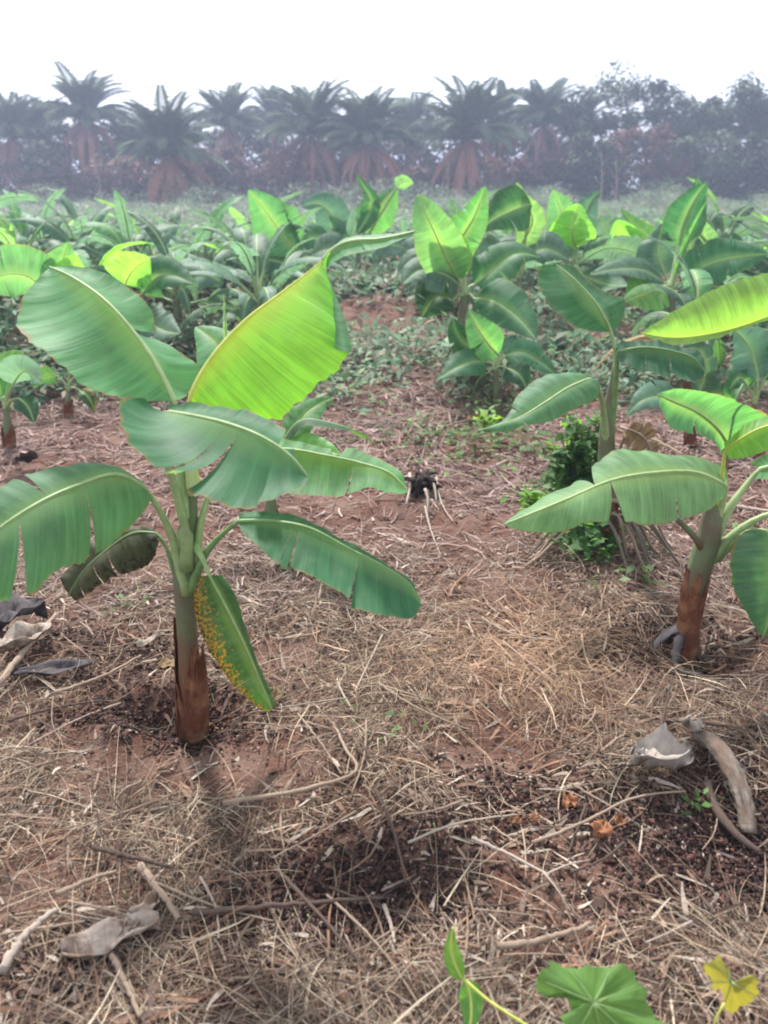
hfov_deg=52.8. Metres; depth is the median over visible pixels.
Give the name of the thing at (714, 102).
broadleaf tree
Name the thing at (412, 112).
oil palm
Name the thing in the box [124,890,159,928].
dead leaf
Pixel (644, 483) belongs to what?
banana plant
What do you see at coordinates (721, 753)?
log
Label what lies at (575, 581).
twig
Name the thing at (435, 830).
stick
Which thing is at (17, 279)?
banana plant
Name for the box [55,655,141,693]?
stick
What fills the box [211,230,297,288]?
banana plant
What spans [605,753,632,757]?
twig
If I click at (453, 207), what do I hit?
banana plant
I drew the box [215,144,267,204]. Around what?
dry shrub
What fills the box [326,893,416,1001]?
stick
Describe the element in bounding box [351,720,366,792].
twig
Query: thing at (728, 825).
stick
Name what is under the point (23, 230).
banana plant
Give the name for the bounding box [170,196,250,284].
banana plant
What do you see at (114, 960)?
stick
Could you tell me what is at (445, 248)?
banana plant
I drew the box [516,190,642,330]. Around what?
banana plant
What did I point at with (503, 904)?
twig
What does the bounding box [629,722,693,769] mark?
dead leaf
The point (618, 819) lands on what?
dead leaf
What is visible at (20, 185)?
dry shrub
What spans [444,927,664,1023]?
vine plant
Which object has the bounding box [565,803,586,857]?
twig
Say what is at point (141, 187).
green shrub
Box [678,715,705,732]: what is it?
dead leaf
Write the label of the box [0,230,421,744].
banana plant
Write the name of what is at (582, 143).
green shrub
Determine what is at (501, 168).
dry shrub
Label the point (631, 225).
banana plant
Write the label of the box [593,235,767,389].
banana plant
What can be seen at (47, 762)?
twig
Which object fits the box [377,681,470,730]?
twig
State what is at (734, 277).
banana plant
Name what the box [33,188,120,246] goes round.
banana plant
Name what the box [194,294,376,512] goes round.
banana plant
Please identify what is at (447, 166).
sapling
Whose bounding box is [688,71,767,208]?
broadleaf tree
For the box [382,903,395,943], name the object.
stub
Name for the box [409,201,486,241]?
banana plant
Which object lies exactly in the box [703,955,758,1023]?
vine plant
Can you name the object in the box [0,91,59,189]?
oil palm
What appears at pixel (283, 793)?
stick
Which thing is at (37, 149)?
green shrub
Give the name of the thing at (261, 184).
dry shrub
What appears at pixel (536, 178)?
dry shrub
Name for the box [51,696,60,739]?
twig
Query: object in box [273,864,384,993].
stick
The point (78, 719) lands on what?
twig
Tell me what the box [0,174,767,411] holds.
weeds
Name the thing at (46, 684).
twig
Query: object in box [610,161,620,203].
sapling
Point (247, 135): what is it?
broadleaf tree
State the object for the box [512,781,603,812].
twig
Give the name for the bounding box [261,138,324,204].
dry shrub
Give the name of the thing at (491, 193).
banana plant
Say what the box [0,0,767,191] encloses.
sky
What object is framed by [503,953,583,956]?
twig
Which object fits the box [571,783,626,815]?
twig
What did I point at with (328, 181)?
dry shrub
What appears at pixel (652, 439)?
stick
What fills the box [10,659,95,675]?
dead leaf
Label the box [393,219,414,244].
banana plant
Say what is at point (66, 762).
twig
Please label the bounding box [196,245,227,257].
banana plant
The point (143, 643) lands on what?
dead leaf
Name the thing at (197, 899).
twig
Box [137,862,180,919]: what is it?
stick
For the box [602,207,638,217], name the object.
banana plant
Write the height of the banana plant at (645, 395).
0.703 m
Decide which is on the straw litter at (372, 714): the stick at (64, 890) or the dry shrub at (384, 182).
the stick at (64, 890)
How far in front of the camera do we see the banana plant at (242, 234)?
9.76 m
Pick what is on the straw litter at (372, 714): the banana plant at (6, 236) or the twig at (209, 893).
the twig at (209, 893)
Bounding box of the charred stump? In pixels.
[374,469,442,512]
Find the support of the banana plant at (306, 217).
on the ground at (382, 308)
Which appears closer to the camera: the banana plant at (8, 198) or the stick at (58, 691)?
the stick at (58, 691)
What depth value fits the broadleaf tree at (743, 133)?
51.44 m
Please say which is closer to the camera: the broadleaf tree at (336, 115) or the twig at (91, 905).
the twig at (91, 905)
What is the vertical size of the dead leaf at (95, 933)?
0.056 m
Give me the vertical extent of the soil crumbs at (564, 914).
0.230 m
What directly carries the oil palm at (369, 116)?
on the ground at (382, 308)
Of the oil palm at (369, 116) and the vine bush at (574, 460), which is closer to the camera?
the vine bush at (574, 460)
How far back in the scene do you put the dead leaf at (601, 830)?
1.89 m
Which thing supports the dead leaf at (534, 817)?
on the ground at (382, 308)
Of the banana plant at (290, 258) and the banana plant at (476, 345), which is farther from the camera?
the banana plant at (290, 258)
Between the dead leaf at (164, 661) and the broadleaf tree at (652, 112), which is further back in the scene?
the broadleaf tree at (652, 112)
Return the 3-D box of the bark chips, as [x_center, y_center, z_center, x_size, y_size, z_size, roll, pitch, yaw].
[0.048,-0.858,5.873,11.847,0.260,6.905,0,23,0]
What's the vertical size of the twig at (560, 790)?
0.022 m
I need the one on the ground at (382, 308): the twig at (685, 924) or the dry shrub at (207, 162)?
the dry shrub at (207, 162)
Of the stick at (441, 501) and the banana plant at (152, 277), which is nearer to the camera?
the stick at (441, 501)
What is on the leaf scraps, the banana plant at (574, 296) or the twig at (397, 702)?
the twig at (397, 702)
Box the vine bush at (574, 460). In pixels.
[544,410,615,492]
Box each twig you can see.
[0,638,63,696]
[0,756,33,765]
[0,757,61,778]
[0,920,84,934]
[20,746,119,778]
[31,702,120,743]
[33,715,97,744]
[34,674,61,696]
[47,909,102,920]
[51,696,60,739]
[67,899,160,929]
[72,795,170,830]
[147,590,173,595]
[158,882,273,921]
[199,876,219,938]
[244,722,302,735]
[272,810,355,857]
[277,697,346,708]
[297,713,341,774]
[329,885,442,923]
[329,927,395,962]
[331,978,434,1008]
[336,678,350,706]
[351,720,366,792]
[354,635,382,691]
[366,702,436,704]
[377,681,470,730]
[403,799,463,814]
[451,856,504,862]
[460,901,518,906]
[473,908,542,916]
[482,617,551,639]
[502,641,552,680]
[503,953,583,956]
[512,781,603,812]
[535,577,606,588]
[539,788,585,798]
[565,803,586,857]
[570,841,624,872]
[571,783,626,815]
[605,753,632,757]
[645,920,692,943]
[646,969,682,998]
[702,818,717,849]
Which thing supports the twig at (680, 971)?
on the leaf scraps
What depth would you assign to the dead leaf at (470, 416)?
5.38 m
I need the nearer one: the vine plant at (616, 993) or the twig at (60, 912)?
the vine plant at (616, 993)
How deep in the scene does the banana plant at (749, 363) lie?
4.57 m
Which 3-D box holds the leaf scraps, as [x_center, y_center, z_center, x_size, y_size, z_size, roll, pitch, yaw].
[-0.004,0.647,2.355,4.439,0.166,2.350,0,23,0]
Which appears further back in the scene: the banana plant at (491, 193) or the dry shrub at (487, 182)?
the dry shrub at (487, 182)
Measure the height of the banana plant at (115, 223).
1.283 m
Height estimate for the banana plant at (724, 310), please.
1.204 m
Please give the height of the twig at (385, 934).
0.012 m
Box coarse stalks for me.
[0,543,767,1023]
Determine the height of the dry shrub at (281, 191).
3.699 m
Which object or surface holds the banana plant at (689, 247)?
on the ground at (382, 308)
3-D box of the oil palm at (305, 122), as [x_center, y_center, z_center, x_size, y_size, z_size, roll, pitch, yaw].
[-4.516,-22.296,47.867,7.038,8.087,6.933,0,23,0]
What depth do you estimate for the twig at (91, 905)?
1.71 m
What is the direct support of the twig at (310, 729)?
on the straw litter at (372, 714)
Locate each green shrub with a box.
[12,139,75,203]
[122,170,166,205]
[187,165,251,209]
[554,128,629,201]
[577,141,625,202]
[643,135,722,206]
[665,130,747,195]
[697,148,763,208]
[726,131,767,207]
[732,133,767,200]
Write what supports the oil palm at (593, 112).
on the ground at (382, 308)
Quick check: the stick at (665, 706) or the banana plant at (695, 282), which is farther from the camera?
the banana plant at (695, 282)
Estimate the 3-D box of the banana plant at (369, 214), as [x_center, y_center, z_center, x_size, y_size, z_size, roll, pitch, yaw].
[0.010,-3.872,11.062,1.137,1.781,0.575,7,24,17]
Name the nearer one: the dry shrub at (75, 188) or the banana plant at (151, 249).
the banana plant at (151, 249)
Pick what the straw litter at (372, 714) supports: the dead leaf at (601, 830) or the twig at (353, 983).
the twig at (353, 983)
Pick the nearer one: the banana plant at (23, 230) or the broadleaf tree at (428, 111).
the banana plant at (23, 230)
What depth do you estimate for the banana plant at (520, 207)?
7.61 m
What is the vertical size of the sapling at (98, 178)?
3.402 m
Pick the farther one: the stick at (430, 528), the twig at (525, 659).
the stick at (430, 528)
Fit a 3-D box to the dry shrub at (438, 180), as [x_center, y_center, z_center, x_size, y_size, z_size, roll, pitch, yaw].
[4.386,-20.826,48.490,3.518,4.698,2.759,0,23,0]
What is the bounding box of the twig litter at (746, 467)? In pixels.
[0,291,767,629]
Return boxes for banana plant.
[0,192,39,288]
[0,213,103,311]
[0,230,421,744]
[0,242,83,370]
[0,350,42,450]
[3,189,91,263]
[3,189,102,267]
[4,190,144,270]
[12,213,67,238]
[27,241,156,346]
[32,228,146,266]
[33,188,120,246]
[33,366,96,416]
[58,210,88,235]
[63,212,112,228]
[70,190,197,290]
[70,210,147,262]
[81,198,212,309]
[91,251,193,339]
[122,210,245,347]
[133,258,223,314]
[138,222,242,304]
[141,207,216,253]
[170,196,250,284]
[172,212,350,347]
[182,191,312,314]
[190,240,308,327]
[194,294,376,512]
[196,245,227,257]
[201,216,248,249]
[202,204,252,265]
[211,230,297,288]
[213,237,338,315]
[229,207,343,284]
[244,189,352,276]
[301,192,349,284]
[346,174,414,268]
[353,216,403,262]
[353,233,410,269]
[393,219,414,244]
[397,214,513,320]
[400,189,499,296]
[401,186,539,353]
[402,197,460,256]
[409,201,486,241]
[436,309,556,414]
[475,183,568,306]
[481,264,704,577]
[488,220,545,238]
[499,223,603,269]
[503,384,767,674]
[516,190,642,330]
[563,200,617,265]
[590,176,767,352]
[592,209,668,310]
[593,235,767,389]
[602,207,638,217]
[626,341,734,447]
[629,220,752,318]
[639,209,666,227]
[639,211,660,221]
[641,273,767,344]
[660,236,752,311]
[680,178,767,280]
[680,222,743,254]
[707,205,719,213]
[722,216,767,273]
[724,223,767,329]
[726,325,767,456]
[727,240,767,275]
[742,234,758,240]
[746,239,766,274]
[749,212,767,239]
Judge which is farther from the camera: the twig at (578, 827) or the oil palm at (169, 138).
the oil palm at (169, 138)
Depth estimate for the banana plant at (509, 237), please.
10.46 m
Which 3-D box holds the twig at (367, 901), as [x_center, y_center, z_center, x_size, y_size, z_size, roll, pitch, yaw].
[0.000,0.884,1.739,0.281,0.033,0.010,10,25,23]
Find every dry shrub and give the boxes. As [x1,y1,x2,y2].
[0,158,36,202]
[4,169,52,205]
[37,162,99,204]
[37,171,112,211]
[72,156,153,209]
[96,154,154,207]
[181,145,227,206]
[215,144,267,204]
[240,160,288,197]
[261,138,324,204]
[270,161,346,203]
[311,160,362,203]
[335,163,388,199]
[351,164,399,206]
[385,163,449,209]
[392,167,444,205]
[426,141,481,202]
[445,156,502,198]
[478,157,528,193]
[501,156,547,201]
[506,150,576,206]
[536,143,583,201]
[604,126,662,206]
[635,124,697,204]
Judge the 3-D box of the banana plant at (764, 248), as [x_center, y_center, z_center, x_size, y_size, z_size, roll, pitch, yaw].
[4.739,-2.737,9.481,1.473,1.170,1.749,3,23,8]
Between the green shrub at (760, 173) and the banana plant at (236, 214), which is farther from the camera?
the green shrub at (760, 173)
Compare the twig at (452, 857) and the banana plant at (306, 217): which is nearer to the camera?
the twig at (452, 857)
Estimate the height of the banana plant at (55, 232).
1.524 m
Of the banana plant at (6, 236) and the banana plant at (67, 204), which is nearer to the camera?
the banana plant at (6, 236)
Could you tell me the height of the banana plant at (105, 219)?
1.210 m
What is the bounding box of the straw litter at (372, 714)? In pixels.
[0,528,767,1023]
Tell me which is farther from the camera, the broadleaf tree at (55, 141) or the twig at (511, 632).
the broadleaf tree at (55, 141)
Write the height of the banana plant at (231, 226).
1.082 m
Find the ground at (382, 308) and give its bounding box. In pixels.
[0,192,767,1023]
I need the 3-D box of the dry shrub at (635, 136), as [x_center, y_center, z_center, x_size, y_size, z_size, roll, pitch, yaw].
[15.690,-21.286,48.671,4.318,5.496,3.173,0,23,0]
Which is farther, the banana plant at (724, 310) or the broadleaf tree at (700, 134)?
the broadleaf tree at (700, 134)
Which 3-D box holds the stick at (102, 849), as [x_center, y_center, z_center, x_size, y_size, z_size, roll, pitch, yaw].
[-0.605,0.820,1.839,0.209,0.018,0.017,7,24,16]
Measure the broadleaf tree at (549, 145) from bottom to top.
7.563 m
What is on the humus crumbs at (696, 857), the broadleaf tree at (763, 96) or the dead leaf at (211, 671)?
the dead leaf at (211, 671)
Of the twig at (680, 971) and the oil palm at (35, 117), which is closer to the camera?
the twig at (680, 971)
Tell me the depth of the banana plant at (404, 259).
8.98 m
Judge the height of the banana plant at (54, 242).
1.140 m
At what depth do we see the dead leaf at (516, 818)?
1.96 m
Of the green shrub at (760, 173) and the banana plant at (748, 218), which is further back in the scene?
the green shrub at (760, 173)
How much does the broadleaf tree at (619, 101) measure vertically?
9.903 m
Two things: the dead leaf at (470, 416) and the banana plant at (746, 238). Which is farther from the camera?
the banana plant at (746, 238)
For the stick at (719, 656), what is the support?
on the ground at (382, 308)
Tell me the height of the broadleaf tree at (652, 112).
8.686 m
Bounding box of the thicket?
[0,106,766,210]
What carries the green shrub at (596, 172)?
on the ground at (382, 308)
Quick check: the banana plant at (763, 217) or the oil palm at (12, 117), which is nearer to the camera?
the banana plant at (763, 217)
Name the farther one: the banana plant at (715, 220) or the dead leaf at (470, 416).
the banana plant at (715, 220)
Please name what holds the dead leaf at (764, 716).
on the ground at (382, 308)
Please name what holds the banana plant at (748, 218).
on the ground at (382, 308)
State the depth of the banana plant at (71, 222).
20.83 m
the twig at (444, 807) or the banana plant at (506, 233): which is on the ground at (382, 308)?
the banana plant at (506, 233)
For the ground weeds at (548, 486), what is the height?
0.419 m
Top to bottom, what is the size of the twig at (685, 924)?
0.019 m
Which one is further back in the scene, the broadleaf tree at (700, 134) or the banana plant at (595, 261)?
the broadleaf tree at (700, 134)
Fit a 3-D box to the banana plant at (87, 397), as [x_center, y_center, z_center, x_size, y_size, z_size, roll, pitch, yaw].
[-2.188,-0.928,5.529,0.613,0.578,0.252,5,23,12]
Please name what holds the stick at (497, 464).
on the ground at (382, 308)
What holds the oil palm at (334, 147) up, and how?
on the ground at (382, 308)
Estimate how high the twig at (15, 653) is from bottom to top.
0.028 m
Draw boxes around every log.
[692,730,757,833]
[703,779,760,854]
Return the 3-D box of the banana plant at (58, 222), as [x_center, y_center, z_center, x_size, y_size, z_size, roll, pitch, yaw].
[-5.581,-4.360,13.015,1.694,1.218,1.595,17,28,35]
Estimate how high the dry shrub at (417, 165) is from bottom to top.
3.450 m
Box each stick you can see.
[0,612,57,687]
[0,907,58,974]
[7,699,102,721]
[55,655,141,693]
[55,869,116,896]
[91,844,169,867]
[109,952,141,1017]
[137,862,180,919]
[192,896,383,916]
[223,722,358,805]
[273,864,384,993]
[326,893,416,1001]
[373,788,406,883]
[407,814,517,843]
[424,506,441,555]
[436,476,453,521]
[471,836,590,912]
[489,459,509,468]
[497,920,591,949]
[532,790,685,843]
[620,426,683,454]
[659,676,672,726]
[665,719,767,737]
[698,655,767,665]
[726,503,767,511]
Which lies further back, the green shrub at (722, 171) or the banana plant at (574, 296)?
the green shrub at (722, 171)
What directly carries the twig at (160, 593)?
on the straw litter at (372, 714)
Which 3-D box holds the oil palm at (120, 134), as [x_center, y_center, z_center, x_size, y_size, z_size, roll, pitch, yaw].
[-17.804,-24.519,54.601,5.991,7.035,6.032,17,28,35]
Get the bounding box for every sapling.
[91,156,102,207]
[441,142,451,198]
[595,152,606,199]
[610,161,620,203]
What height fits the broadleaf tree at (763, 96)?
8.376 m
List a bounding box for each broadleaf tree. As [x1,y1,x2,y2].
[24,105,81,202]
[114,113,159,177]
[184,111,226,190]
[225,107,290,190]
[326,106,347,155]
[383,101,448,184]
[477,103,532,178]
[519,124,573,188]
[559,83,645,192]
[585,58,684,208]
[612,77,718,207]
[649,93,736,192]
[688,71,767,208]
[731,93,767,207]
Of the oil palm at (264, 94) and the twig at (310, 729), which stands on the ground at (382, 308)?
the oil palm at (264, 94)
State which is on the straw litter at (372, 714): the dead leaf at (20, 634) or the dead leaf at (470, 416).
the dead leaf at (20, 634)
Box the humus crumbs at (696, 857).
[0,603,767,1023]
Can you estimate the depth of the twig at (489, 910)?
1.68 m
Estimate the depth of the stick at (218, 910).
1.73 m
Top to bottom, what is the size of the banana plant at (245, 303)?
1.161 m
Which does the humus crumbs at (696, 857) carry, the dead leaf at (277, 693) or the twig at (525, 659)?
the dead leaf at (277, 693)
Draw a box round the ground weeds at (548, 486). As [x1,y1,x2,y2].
[2,296,766,814]
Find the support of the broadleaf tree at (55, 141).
on the ground at (382, 308)
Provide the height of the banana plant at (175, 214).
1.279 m
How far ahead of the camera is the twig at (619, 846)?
1.81 m
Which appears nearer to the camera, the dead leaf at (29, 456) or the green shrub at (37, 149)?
the dead leaf at (29, 456)
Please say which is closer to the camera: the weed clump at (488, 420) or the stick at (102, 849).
the stick at (102, 849)
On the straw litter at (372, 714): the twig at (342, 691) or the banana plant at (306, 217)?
the twig at (342, 691)
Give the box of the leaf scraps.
[0,552,767,1023]
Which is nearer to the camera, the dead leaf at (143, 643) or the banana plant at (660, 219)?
the dead leaf at (143, 643)
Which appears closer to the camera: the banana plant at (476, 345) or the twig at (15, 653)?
the twig at (15, 653)
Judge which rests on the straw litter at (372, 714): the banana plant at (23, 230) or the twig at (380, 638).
the twig at (380, 638)
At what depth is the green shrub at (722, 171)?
47.73 m
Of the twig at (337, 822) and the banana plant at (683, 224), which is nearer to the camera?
the twig at (337, 822)
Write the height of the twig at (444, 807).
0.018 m
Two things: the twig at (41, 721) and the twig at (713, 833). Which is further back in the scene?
the twig at (41, 721)
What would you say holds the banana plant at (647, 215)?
on the ground at (382, 308)
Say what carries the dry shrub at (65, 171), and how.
on the ground at (382, 308)
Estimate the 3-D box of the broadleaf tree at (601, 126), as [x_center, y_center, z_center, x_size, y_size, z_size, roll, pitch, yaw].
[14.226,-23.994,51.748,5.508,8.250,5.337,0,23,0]
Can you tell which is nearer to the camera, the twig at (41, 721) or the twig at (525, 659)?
the twig at (41, 721)
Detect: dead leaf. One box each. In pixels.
[0,592,47,630]
[0,621,51,652]
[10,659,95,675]
[14,450,37,462]
[59,910,160,958]
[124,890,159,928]
[136,631,160,648]
[156,657,174,668]
[207,668,215,677]
[270,687,284,700]
[466,414,479,419]
[509,814,521,826]
[528,813,541,822]
[562,791,577,808]
[589,820,612,839]
[613,813,626,828]
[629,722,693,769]
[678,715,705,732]
[761,712,767,719]
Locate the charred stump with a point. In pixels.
(419, 482)
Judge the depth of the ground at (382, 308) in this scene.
2.42 m
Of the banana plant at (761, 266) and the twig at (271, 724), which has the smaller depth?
the twig at (271, 724)
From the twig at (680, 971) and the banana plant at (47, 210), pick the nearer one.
the twig at (680, 971)
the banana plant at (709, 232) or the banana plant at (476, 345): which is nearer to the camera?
the banana plant at (476, 345)
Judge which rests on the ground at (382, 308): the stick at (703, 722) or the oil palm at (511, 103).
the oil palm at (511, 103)
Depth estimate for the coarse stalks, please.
1.94 m
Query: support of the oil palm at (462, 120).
on the ground at (382, 308)
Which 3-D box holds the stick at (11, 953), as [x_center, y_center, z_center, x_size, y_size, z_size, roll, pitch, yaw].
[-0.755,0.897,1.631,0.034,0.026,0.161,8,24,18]
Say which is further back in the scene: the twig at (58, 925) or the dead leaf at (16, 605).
the dead leaf at (16, 605)
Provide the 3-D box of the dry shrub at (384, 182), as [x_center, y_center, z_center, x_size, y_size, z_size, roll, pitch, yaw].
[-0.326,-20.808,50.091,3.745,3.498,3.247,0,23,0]
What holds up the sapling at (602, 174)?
on the ground at (382, 308)
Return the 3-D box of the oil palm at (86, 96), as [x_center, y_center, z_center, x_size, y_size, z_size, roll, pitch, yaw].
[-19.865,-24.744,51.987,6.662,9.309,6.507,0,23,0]
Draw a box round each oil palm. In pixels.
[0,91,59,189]
[6,91,74,177]
[33,60,134,195]
[92,114,162,190]
[113,84,232,212]
[188,78,269,205]
[242,81,302,153]
[253,77,356,198]
[312,85,423,207]
[315,116,372,197]
[384,89,451,173]
[405,74,531,206]
[470,79,532,195]
[503,77,588,191]
[549,88,619,199]
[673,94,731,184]
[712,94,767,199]
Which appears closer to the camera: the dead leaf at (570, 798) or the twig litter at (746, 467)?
the dead leaf at (570, 798)
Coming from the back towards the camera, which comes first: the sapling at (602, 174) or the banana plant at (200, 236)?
the sapling at (602, 174)
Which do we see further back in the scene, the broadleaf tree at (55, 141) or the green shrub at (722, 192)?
the broadleaf tree at (55, 141)
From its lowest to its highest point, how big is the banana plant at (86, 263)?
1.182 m
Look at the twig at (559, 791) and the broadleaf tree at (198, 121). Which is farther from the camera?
the broadleaf tree at (198, 121)
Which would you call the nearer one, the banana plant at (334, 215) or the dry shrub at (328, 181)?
the banana plant at (334, 215)
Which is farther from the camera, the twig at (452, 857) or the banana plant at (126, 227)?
the banana plant at (126, 227)
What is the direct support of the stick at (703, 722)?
on the straw litter at (372, 714)
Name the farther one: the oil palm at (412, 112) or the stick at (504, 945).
the oil palm at (412, 112)
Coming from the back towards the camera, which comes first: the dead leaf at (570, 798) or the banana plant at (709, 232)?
the banana plant at (709, 232)
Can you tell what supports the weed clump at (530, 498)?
on the ground at (382, 308)
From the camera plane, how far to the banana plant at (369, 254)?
12.23 m
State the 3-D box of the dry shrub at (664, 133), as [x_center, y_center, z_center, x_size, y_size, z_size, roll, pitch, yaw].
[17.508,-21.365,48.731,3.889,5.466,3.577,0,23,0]
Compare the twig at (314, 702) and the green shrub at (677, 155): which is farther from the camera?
the green shrub at (677, 155)
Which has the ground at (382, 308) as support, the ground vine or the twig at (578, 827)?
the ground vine
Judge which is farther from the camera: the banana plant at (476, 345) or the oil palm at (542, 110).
the oil palm at (542, 110)
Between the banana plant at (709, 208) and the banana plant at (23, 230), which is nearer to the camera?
the banana plant at (23, 230)
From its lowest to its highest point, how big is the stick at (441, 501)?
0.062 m
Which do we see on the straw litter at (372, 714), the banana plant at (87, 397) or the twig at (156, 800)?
the twig at (156, 800)
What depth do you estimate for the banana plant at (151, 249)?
9.37 m
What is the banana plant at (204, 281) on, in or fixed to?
on the ground at (382, 308)
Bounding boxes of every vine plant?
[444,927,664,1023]
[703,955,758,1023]
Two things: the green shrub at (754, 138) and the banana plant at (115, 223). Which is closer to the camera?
the banana plant at (115, 223)
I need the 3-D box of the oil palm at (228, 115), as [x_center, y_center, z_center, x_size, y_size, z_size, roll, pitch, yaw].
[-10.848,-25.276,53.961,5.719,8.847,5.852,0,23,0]
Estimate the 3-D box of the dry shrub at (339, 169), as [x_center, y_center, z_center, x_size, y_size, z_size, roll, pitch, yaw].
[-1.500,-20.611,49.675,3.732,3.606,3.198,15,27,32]
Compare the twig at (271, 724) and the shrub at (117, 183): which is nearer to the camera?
the twig at (271, 724)
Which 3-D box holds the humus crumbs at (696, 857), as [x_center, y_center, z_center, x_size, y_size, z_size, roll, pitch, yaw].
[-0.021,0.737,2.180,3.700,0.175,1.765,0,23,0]
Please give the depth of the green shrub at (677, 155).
48.27 m
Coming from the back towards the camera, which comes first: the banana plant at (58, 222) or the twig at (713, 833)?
the banana plant at (58, 222)
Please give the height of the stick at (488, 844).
0.034 m
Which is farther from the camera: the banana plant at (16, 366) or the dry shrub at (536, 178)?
the dry shrub at (536, 178)
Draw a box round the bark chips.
[0,326,767,676]
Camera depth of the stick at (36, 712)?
2.36 m
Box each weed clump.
[473,408,502,430]
[517,487,549,510]
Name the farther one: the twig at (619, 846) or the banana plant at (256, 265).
the banana plant at (256, 265)
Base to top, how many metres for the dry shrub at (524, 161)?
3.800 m
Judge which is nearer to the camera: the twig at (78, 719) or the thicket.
the twig at (78, 719)
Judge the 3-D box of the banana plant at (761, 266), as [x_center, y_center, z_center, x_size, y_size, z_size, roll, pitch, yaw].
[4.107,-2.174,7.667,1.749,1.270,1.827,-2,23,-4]
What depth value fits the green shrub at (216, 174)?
49.64 m
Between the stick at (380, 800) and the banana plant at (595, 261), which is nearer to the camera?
the stick at (380, 800)
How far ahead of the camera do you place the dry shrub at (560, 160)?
49.15 m
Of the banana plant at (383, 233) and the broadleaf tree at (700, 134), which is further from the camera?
the broadleaf tree at (700, 134)
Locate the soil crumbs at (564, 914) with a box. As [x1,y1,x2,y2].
[0,328,767,1023]
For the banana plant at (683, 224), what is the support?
on the ground at (382, 308)
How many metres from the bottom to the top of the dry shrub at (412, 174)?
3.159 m
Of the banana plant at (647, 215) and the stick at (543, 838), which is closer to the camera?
the stick at (543, 838)
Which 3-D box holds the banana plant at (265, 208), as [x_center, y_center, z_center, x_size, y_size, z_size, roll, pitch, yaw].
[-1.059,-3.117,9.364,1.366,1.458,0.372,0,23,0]
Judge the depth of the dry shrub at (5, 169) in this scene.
49.63 m
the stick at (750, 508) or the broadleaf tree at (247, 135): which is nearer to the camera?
the stick at (750, 508)
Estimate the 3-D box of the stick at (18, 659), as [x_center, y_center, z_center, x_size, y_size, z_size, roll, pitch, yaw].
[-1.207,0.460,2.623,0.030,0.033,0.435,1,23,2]
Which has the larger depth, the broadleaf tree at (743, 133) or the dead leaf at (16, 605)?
the broadleaf tree at (743, 133)
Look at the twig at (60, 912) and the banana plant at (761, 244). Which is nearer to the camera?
the twig at (60, 912)
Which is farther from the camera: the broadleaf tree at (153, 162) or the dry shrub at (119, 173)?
the broadleaf tree at (153, 162)
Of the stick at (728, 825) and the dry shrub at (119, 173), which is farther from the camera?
the dry shrub at (119, 173)
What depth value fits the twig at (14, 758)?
2.16 m
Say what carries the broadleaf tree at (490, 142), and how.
on the ground at (382, 308)
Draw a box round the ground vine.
[543,516,626,558]

